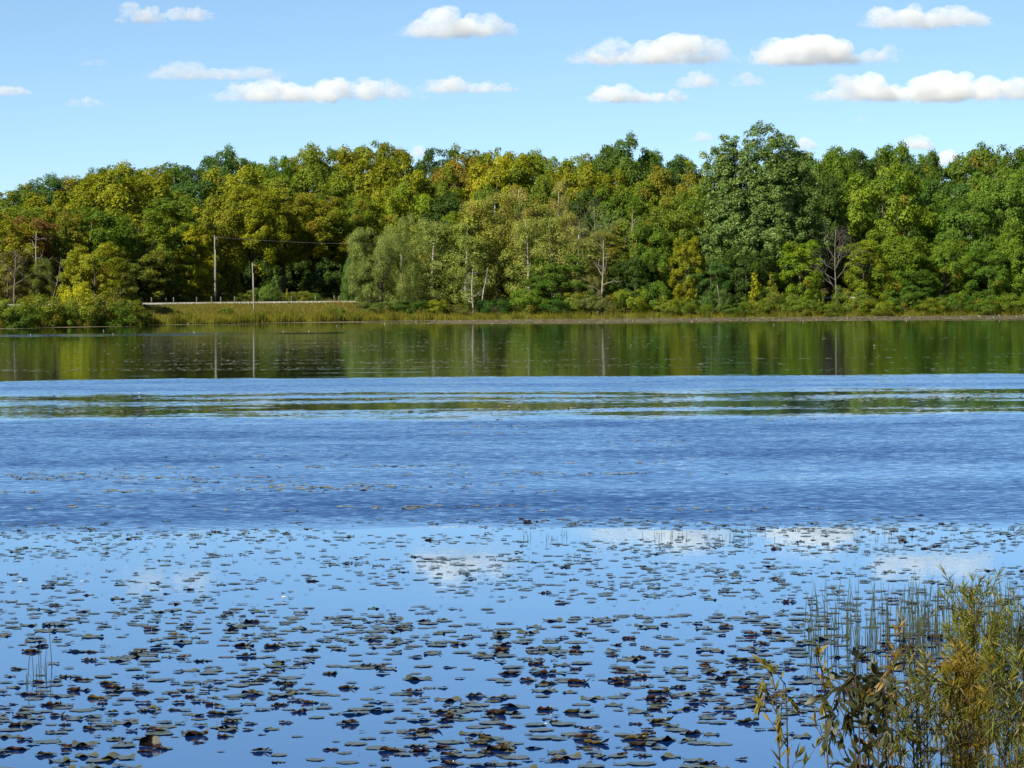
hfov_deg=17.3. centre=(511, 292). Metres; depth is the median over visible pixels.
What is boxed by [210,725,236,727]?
lily pad
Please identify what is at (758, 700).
willow shrub
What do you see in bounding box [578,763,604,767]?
lily pad
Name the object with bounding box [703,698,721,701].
lily pad
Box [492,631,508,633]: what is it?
lily pad
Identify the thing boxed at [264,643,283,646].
lily pad
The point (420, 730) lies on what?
lily pad
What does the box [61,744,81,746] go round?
lily pad
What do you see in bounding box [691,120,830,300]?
cottonwood tree
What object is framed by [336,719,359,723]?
lily pad
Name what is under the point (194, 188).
broadleaf tree
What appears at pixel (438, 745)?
lily pad
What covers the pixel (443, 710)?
lily pad
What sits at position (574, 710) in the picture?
lily pad
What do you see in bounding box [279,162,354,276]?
broadleaf tree
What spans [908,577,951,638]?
reed clump
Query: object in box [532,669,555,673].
lily pad
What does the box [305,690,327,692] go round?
lily pad
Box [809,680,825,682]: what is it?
lily pad
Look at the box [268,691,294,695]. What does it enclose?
lily pad
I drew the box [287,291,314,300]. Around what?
bush
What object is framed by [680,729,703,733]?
lily pad
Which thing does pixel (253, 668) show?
lily pad
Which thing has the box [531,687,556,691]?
lily pad
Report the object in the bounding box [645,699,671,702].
lily pad
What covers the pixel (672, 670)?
lily pad
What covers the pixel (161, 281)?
broadleaf tree
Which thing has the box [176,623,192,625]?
lily pad
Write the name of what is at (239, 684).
lily pad
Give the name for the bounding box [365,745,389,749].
lily pad
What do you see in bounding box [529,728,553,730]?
lily pad
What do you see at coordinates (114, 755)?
lily pad
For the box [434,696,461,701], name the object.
lily pad
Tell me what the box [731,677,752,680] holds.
lily pad
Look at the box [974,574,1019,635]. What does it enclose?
reed clump
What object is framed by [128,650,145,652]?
lily pad
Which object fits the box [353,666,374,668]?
lily pad
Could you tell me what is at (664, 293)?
bush
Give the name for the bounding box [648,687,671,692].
lily pad
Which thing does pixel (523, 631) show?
lily pad
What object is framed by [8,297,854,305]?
gravel shoulder
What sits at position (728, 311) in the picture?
bush
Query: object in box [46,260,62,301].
bare tree
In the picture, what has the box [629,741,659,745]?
lily pad
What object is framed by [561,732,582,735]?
lily pad
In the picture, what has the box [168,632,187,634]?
lily pad
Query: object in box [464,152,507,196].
broadleaf tree
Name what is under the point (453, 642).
lily pad
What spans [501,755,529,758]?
lily pad
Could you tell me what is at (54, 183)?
broadleaf tree
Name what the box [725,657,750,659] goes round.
lily pad
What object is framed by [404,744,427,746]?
lily pad
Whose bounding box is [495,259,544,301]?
broadleaf tree
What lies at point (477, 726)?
lily pad
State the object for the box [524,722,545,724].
lily pad
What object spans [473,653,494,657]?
lily pad
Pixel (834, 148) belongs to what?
broadleaf tree
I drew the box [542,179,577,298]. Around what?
birch tree
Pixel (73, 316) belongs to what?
bush
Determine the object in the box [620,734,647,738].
lily pad
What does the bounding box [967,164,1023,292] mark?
broadleaf tree
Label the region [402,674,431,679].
lily pad
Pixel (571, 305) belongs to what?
bush
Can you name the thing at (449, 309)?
bush
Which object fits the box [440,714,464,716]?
lily pad
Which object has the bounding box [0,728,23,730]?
lily pad
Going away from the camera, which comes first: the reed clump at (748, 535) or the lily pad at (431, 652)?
the lily pad at (431, 652)
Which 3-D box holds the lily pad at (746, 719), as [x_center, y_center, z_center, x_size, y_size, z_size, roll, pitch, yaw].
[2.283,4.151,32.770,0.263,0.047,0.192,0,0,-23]
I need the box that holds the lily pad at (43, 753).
[35,751,57,754]
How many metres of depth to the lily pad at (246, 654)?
38.98 m
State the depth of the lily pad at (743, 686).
35.40 m
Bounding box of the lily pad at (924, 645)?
[918,644,936,646]
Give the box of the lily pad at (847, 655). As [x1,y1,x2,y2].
[832,654,848,657]
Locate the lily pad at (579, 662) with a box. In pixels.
[570,661,592,663]
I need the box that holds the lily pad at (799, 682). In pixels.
[788,681,809,683]
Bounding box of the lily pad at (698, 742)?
[688,741,710,743]
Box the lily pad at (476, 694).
[465,692,484,695]
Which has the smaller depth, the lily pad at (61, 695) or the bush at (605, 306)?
the lily pad at (61, 695)
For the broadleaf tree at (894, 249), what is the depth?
544.51 m
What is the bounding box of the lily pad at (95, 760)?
[86,758,110,761]
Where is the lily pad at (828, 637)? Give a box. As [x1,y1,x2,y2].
[812,635,832,638]
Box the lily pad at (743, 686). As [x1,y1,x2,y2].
[733,685,756,688]
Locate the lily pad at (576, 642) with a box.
[564,641,586,642]
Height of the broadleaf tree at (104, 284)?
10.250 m
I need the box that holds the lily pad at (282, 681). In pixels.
[272,680,297,682]
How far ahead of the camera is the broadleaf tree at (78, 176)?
575.11 m
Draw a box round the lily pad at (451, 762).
[441,760,463,764]
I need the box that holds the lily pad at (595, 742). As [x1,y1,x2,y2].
[583,738,608,743]
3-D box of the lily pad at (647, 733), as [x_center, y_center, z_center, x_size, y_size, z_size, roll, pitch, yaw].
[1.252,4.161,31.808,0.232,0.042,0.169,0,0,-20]
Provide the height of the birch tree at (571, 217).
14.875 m
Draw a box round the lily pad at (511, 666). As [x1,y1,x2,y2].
[502,665,524,667]
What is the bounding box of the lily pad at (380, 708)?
[364,707,393,709]
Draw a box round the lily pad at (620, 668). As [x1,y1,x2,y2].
[612,667,634,670]
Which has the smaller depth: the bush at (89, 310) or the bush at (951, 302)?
the bush at (89, 310)
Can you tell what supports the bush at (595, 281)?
on the ground at (626, 312)
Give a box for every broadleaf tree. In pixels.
[0,183,57,212]
[0,190,48,221]
[0,202,56,279]
[0,218,46,294]
[0,249,31,303]
[3,216,62,294]
[11,172,74,218]
[22,189,100,275]
[27,206,91,296]
[50,206,142,292]
[53,173,102,211]
[56,241,131,304]
[69,159,180,284]
[69,168,116,199]
[82,162,129,259]
[94,206,178,300]
[96,261,147,299]
[97,164,146,210]
[118,248,181,302]
[125,166,175,238]
[137,186,201,283]
[138,261,193,301]
[142,161,194,225]
[142,197,203,270]
[168,178,231,277]
[168,221,220,298]
[174,169,198,246]
[178,165,224,221]
[190,187,250,295]
[194,163,288,284]
[195,143,257,224]
[217,183,291,297]
[221,154,273,183]
[221,237,272,284]
[239,155,295,256]
[247,236,312,290]
[252,193,314,295]
[255,169,317,265]
[269,153,328,200]
[277,192,352,288]
[277,224,342,284]
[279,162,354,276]
[284,141,339,247]
[309,238,351,289]
[310,145,364,196]
[321,195,378,296]
[326,144,409,276]
[336,139,411,195]
[344,186,420,298]
[367,164,433,261]
[368,140,431,191]
[377,180,440,293]
[406,162,463,270]
[416,147,453,197]
[416,191,490,294]
[423,211,484,302]
[430,153,491,266]
[441,143,491,186]
[457,150,540,278]
[460,183,508,293]
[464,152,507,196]
[484,146,535,254]
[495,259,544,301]
[499,159,556,256]
[509,185,571,289]
[512,148,549,183]
[521,254,589,307]
[525,152,565,191]
[537,166,594,250]
[547,186,609,295]
[552,153,607,192]
[562,161,627,275]
[573,152,614,202]
[584,185,649,287]
[591,129,663,199]
[598,213,659,300]
[607,256,660,309]
[610,174,675,253]
[621,194,685,273]
[628,222,685,300]
[631,149,688,207]
[642,164,705,242]
[645,154,690,209]
[647,205,698,299]
[668,236,704,306]
[670,192,715,272]
[671,184,727,297]
[674,171,700,226]
[679,151,725,243]
[680,261,736,309]
[711,246,781,307]
[775,239,823,306]
[794,145,843,196]
[796,156,826,236]
[801,199,822,296]
[803,172,849,286]
[808,146,868,227]
[819,147,871,175]
[820,177,884,281]
[820,222,866,294]
[831,161,937,291]
[836,239,895,308]
[837,149,888,238]
[850,143,904,209]
[853,227,938,304]
[863,154,902,219]
[871,176,954,263]
[874,139,939,234]
[891,269,942,309]
[892,145,947,250]
[896,190,948,288]
[908,239,974,305]
[917,177,979,280]
[923,162,970,258]
[930,190,998,298]
[937,156,994,236]
[945,141,1017,248]
[960,246,1022,307]
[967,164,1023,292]
[970,175,1023,266]
[987,145,1023,182]
[990,220,1023,300]
[995,147,1023,197]
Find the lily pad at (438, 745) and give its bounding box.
[432,744,451,747]
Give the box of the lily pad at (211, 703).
[205,702,222,704]
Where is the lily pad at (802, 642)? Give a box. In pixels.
[794,641,816,643]
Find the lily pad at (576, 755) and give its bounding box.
[553,752,581,758]
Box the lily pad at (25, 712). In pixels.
[15,711,42,713]
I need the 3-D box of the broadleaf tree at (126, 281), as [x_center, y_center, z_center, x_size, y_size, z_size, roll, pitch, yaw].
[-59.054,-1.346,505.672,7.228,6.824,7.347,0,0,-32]
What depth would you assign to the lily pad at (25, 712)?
33.87 m
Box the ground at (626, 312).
[4,260,1023,327]
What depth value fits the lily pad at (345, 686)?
35.78 m
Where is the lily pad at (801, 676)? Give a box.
[791,675,813,676]
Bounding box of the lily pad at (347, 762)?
[336,761,357,763]
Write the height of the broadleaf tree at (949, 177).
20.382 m
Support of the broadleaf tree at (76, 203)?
on the ground at (626, 312)
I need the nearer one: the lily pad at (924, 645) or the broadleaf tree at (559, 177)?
the lily pad at (924, 645)
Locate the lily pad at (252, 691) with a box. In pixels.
[239,689,264,693]
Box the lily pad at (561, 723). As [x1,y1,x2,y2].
[551,721,575,724]
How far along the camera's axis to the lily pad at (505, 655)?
38.82 m
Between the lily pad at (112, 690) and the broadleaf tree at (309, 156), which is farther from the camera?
the broadleaf tree at (309, 156)
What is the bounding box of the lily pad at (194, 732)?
[181,728,208,735]
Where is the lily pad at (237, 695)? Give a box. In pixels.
[222,694,247,696]
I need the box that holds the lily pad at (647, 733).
[634,731,655,734]
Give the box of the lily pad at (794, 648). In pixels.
[783,647,806,648]
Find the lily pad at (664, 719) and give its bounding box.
[648,715,673,721]
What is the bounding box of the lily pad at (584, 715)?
[580,714,599,716]
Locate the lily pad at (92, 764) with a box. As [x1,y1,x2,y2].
[80,763,103,767]
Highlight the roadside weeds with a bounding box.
[4,289,851,303]
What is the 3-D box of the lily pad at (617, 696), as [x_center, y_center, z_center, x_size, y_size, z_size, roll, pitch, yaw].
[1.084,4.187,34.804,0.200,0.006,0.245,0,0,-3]
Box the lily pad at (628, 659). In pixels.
[616,657,639,660]
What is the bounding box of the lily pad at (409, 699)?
[402,698,422,701]
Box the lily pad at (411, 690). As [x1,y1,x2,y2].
[401,688,421,691]
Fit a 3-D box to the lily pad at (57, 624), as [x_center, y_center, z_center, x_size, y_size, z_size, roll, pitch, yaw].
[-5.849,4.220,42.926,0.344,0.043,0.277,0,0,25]
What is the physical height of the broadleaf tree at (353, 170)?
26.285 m
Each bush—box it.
[0,295,40,327]
[0,305,42,327]
[18,293,70,326]
[37,300,83,326]
[56,280,92,309]
[60,296,100,325]
[77,300,136,325]
[78,288,119,325]
[106,297,147,324]
[128,312,153,324]
[169,296,194,302]
[185,291,208,300]
[198,294,219,300]
[217,294,241,301]
[218,308,232,313]
[231,290,256,300]
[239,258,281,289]
[252,283,280,300]
[269,292,294,301]
[274,263,312,291]
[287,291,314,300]
[302,272,329,299]
[305,293,320,300]
[310,261,344,293]
[323,274,348,299]
[326,307,345,313]
[340,294,361,300]
[355,301,405,312]
[393,300,432,313]
[424,299,449,313]
[437,302,474,315]
[474,298,513,313]
[508,288,546,314]
[529,298,570,314]
[563,289,601,313]
[568,275,605,310]
[576,294,617,314]
[609,288,648,314]
[636,280,671,313]
[651,296,697,315]
[678,302,713,315]
[699,288,731,313]
[719,302,752,316]
[739,297,771,315]
[766,290,800,313]
[788,298,824,315]
[813,301,845,316]
[831,285,871,312]
[857,298,896,314]
[883,290,922,311]
[911,297,946,314]
[934,289,980,313]
[960,300,1005,314]
[994,292,1023,313]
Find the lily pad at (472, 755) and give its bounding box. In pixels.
[465,754,484,756]
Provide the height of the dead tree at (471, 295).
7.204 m
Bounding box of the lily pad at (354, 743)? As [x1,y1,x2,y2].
[344,741,367,744]
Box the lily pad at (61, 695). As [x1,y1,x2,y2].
[50,693,74,696]
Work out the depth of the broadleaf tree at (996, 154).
657.91 m
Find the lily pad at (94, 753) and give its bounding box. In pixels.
[75,751,98,756]
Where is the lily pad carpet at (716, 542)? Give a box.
[0,514,1023,767]
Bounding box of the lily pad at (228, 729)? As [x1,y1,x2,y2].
[218,727,238,730]
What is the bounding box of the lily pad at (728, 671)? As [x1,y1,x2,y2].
[720,670,739,672]
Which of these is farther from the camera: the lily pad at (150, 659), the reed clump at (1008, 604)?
the reed clump at (1008, 604)
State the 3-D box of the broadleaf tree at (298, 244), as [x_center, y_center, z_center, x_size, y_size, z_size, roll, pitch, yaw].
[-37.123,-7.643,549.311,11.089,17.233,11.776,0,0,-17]
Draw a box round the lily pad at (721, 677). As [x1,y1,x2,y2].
[708,674,728,678]
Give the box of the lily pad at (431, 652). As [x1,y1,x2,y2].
[424,651,440,654]
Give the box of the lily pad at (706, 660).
[696,659,718,661]
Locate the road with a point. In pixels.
(353, 300)
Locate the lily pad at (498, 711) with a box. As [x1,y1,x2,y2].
[485,708,520,713]
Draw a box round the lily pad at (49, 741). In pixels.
[33,739,60,743]
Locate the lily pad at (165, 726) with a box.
[152,724,176,727]
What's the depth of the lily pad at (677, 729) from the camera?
32.16 m
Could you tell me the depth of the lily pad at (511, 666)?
37.66 m
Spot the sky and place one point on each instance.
(85, 84)
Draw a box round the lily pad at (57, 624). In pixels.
[42,622,67,625]
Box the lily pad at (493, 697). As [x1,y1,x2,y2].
[487,696,504,698]
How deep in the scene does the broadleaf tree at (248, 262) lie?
564.62 m
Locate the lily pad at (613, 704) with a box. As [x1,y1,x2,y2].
[604,702,622,705]
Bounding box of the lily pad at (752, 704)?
[743,702,766,706]
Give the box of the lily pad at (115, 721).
[112,719,138,724]
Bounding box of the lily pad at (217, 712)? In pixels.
[207,710,229,713]
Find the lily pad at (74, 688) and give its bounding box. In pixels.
[67,687,91,690]
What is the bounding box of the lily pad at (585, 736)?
[571,734,602,737]
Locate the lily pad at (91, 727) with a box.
[83,725,103,729]
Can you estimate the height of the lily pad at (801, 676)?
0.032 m
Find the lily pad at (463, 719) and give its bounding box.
[454,718,477,720]
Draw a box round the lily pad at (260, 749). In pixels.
[251,747,272,750]
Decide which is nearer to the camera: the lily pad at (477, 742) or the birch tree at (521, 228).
the lily pad at (477, 742)
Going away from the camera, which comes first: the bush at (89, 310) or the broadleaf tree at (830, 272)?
the bush at (89, 310)
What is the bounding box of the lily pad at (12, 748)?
[2,746,29,749]
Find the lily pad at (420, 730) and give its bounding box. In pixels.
[409,728,428,731]
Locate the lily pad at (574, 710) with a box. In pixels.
[563,708,590,712]
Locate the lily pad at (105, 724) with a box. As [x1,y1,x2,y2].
[94,723,116,725]
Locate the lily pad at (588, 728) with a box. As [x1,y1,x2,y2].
[580,726,598,729]
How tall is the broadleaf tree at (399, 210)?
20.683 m
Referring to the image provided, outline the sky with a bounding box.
[0,0,1023,244]
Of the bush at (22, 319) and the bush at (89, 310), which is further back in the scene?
the bush at (89, 310)
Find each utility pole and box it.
[214,236,216,301]
[252,263,254,312]
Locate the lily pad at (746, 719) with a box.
[735,717,758,721]
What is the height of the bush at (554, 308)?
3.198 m
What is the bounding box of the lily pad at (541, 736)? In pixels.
[527,735,557,738]
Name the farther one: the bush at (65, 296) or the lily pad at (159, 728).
the bush at (65, 296)
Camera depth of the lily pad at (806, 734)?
31.65 m
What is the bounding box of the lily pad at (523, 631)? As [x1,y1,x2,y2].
[517,629,538,632]
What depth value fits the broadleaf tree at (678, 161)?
648.84 m
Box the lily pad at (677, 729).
[665,728,687,730]
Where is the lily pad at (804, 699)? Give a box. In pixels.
[796,698,809,700]
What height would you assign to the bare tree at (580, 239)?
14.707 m
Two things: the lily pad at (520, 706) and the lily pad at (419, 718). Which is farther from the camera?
the lily pad at (520, 706)
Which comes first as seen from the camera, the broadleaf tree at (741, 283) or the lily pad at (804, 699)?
the lily pad at (804, 699)
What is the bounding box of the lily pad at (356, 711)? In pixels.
[341,710,369,712]
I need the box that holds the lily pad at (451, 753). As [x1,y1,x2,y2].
[439,751,465,756]
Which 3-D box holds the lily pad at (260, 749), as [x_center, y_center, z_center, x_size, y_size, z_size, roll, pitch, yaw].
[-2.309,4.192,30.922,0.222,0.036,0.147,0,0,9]
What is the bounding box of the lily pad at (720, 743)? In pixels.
[706,742,732,744]
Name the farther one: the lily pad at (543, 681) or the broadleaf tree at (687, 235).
the broadleaf tree at (687, 235)
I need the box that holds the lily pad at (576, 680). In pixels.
[568,678,589,682]
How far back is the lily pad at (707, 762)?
29.84 m
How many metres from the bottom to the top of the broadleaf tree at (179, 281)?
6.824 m
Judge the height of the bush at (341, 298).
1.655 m
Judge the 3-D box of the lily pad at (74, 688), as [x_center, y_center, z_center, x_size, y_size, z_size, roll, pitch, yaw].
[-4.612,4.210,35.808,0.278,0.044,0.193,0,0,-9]
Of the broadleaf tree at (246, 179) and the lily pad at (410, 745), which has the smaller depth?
the lily pad at (410, 745)
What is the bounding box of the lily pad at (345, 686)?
[337,685,359,687]
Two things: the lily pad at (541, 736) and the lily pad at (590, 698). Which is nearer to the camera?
the lily pad at (541, 736)
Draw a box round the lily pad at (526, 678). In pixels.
[519,677,537,680]
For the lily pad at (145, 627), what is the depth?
42.23 m
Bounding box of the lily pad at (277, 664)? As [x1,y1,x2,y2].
[263,662,287,666]
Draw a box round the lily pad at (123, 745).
[110,743,135,746]
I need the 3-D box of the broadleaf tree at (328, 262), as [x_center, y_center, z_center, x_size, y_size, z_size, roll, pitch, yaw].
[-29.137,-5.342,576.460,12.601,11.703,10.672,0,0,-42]
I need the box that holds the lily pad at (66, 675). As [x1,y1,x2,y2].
[59,674,80,676]
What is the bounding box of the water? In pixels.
[0,315,1023,767]
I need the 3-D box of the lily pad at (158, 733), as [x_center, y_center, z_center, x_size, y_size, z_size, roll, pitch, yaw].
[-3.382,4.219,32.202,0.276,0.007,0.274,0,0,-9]
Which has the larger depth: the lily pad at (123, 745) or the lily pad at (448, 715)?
the lily pad at (448, 715)
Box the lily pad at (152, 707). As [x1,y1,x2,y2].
[137,705,159,709]
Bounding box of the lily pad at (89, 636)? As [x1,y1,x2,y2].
[80,634,103,637]
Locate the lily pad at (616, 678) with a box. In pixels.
[605,677,623,679]
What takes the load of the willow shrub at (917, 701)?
on the ground at (626, 312)
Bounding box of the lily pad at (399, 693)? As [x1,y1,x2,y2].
[390,692,411,695]
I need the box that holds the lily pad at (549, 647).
[538,645,561,648]
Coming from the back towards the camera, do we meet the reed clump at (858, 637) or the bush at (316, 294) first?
the bush at (316, 294)
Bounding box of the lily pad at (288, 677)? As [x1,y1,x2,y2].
[277,676,302,678]
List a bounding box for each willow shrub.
[752,654,824,767]
[807,643,891,767]
[856,641,1023,767]
[866,618,906,767]
[891,602,983,767]
[899,564,1023,767]
[922,633,995,767]
[938,581,1023,767]
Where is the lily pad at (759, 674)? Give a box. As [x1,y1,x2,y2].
[746,673,768,676]
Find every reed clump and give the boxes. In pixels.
[26,625,51,684]
[719,530,774,539]
[803,574,835,647]
[821,572,857,647]
[840,585,882,655]
[871,579,910,645]
[887,578,937,642]
[900,596,938,658]
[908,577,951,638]
[927,575,962,632]
[946,572,997,627]
[953,609,999,652]
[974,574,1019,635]
[977,603,1023,651]
[985,573,1023,636]
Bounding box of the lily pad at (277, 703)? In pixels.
[270,702,288,704]
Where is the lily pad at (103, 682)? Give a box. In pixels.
[100,681,120,683]
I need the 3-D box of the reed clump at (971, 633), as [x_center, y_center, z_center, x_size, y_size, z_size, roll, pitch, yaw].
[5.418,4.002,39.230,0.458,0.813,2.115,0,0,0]
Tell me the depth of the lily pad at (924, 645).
39.55 m
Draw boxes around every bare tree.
[0,246,31,303]
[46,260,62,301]
[550,199,621,295]
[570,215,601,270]
[800,223,870,309]
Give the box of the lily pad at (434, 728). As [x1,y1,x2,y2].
[417,725,441,729]
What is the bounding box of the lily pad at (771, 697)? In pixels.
[762,695,779,698]
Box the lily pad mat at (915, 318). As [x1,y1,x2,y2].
[0,315,1023,328]
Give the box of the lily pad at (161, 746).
[152,744,172,748]
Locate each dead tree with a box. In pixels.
[21,237,49,291]
[463,269,482,312]
[478,267,487,311]
[582,241,618,310]
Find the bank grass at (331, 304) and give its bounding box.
[0,299,450,323]
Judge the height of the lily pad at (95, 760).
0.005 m
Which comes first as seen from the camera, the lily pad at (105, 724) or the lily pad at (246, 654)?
the lily pad at (105, 724)
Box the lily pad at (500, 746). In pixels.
[479,743,514,749]
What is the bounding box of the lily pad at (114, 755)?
[101,752,134,759]
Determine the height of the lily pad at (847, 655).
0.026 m
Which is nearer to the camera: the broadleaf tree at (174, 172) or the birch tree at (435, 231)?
the birch tree at (435, 231)
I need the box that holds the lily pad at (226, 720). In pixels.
[221,719,240,721]
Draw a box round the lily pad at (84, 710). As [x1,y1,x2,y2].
[69,708,95,711]
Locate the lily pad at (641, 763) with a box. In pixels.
[627,761,654,764]
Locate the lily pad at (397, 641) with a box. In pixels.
[390,639,408,642]
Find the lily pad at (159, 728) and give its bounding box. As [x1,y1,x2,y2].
[146,726,169,730]
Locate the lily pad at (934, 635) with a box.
[928,633,951,637]
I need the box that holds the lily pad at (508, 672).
[499,670,520,673]
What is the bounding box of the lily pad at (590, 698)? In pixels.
[581,695,603,699]
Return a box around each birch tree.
[399,219,463,303]
[437,222,494,305]
[448,198,510,303]
[470,191,533,302]
[489,185,539,296]
[497,216,556,306]
[504,202,566,297]
[522,215,576,304]
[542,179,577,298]
[544,211,599,291]
[546,225,606,303]
[573,229,632,301]
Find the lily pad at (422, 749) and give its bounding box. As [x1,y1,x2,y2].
[409,747,429,751]
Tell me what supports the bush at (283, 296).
on the ground at (626, 312)
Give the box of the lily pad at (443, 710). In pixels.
[429,708,461,711]
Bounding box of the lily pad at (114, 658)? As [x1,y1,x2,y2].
[108,656,131,660]
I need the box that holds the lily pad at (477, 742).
[469,739,491,743]
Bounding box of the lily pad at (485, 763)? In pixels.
[470,762,498,764]
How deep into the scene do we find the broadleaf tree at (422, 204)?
569.13 m
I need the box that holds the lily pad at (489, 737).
[478,734,502,739]
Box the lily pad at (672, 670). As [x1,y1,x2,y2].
[665,668,688,673]
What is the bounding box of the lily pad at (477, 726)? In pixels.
[465,725,492,728]
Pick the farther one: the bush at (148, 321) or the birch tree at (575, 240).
the birch tree at (575, 240)
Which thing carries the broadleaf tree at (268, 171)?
on the ground at (626, 312)
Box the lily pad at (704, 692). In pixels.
[698,690,720,694]
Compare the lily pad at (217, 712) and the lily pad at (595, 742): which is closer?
the lily pad at (595, 742)
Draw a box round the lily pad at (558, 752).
[547,749,567,753]
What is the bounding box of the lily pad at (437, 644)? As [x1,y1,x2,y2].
[427,644,446,645]
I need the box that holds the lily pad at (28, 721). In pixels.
[21,720,41,723]
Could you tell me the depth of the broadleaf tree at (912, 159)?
658.82 m
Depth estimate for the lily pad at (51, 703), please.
34.49 m
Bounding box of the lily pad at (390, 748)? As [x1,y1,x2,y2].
[379,746,406,750]
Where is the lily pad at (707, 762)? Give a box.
[694,760,716,764]
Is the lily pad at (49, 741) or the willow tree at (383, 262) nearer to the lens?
the lily pad at (49, 741)
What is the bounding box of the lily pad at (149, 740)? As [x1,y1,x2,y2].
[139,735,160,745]
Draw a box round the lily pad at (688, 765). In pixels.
[679,764,702,767]
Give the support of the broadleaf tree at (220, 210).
on the ground at (626, 312)
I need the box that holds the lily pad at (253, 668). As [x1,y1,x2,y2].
[240,667,260,669]
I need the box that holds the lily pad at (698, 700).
[684,698,707,701]
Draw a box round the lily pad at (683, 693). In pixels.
[670,692,691,695]
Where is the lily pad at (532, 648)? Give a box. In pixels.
[524,647,541,649]
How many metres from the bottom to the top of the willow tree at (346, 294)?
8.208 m
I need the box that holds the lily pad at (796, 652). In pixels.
[787,651,809,653]
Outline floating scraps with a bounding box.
[11,514,1021,767]
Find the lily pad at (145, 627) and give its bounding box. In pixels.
[144,626,160,629]
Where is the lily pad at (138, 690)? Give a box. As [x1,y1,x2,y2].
[132,688,154,691]
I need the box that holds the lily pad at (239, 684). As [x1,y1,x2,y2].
[227,683,248,686]
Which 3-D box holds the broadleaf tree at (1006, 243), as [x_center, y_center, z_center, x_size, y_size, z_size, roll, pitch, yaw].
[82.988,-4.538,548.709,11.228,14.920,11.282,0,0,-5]
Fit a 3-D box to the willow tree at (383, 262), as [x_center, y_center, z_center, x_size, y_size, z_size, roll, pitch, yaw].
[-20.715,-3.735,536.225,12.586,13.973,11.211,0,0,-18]
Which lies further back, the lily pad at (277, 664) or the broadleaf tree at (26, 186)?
the broadleaf tree at (26, 186)
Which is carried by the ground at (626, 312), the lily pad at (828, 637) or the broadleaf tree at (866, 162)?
the broadleaf tree at (866, 162)
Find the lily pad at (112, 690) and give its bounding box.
[101,688,123,690]
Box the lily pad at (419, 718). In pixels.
[406,718,431,720]
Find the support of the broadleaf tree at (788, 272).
on the ground at (626, 312)
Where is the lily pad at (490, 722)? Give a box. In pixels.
[479,720,504,723]
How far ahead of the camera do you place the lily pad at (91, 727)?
32.60 m
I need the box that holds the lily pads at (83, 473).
[0,332,1023,510]
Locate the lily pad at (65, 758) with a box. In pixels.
[49,756,77,762]
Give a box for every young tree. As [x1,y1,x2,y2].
[271,269,279,299]
[746,264,763,310]
[763,273,779,311]
[808,270,825,307]
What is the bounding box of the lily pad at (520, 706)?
[500,703,529,707]
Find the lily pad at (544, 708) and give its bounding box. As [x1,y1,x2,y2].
[536,706,557,709]
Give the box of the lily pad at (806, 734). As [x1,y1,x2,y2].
[793,732,811,737]
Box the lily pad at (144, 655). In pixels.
[133,653,156,656]
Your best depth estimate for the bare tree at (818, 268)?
541.11 m
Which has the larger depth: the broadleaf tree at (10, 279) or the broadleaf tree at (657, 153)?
the broadleaf tree at (657, 153)
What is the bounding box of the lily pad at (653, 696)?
[643,694,665,698]
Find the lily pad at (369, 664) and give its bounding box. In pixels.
[358,663,381,664]
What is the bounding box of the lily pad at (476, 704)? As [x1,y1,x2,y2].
[464,703,488,705]
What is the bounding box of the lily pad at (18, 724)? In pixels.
[8,721,33,725]
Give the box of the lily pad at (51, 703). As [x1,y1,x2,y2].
[39,701,61,704]
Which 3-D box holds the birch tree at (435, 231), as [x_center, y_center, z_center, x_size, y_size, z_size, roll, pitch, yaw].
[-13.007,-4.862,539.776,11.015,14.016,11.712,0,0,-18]
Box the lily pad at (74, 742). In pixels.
[72,740,97,744]
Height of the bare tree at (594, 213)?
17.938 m
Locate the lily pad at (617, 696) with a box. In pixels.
[607,695,625,698]
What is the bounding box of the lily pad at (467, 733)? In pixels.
[458,730,481,734]
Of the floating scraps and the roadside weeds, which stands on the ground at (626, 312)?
the roadside weeds
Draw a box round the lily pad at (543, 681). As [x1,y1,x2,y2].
[538,680,558,682]
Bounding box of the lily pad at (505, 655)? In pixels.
[497,654,514,656]
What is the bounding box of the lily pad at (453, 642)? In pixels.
[450,641,467,644]
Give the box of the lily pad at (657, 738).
[644,735,676,740]
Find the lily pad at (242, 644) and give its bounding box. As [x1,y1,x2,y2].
[231,642,253,645]
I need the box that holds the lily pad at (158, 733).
[145,731,172,734]
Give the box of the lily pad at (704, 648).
[696,646,718,650]
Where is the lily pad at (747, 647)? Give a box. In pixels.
[736,646,756,649]
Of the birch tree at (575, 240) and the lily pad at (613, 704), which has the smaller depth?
the lily pad at (613, 704)
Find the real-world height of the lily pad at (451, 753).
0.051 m
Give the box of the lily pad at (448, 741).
[437,740,464,743]
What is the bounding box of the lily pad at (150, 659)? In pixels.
[139,658,160,660]
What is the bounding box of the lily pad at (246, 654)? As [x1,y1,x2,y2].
[233,652,256,655]
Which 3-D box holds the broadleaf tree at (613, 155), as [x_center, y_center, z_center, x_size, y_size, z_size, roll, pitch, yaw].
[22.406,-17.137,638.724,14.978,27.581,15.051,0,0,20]
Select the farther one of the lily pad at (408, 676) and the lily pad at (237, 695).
the lily pad at (408, 676)
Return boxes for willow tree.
[16,257,55,303]
[340,256,372,302]
[344,227,421,309]
[382,211,436,300]
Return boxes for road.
[57,296,839,303]
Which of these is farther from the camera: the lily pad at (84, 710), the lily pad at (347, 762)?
the lily pad at (84, 710)
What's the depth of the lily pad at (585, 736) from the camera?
31.58 m
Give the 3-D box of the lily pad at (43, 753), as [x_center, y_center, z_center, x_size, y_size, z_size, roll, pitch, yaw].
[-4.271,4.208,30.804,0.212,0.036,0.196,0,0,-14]
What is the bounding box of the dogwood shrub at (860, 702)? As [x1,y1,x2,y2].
[804,645,905,767]
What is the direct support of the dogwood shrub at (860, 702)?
on the ground at (626, 312)
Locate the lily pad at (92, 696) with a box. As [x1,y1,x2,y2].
[87,694,109,698]

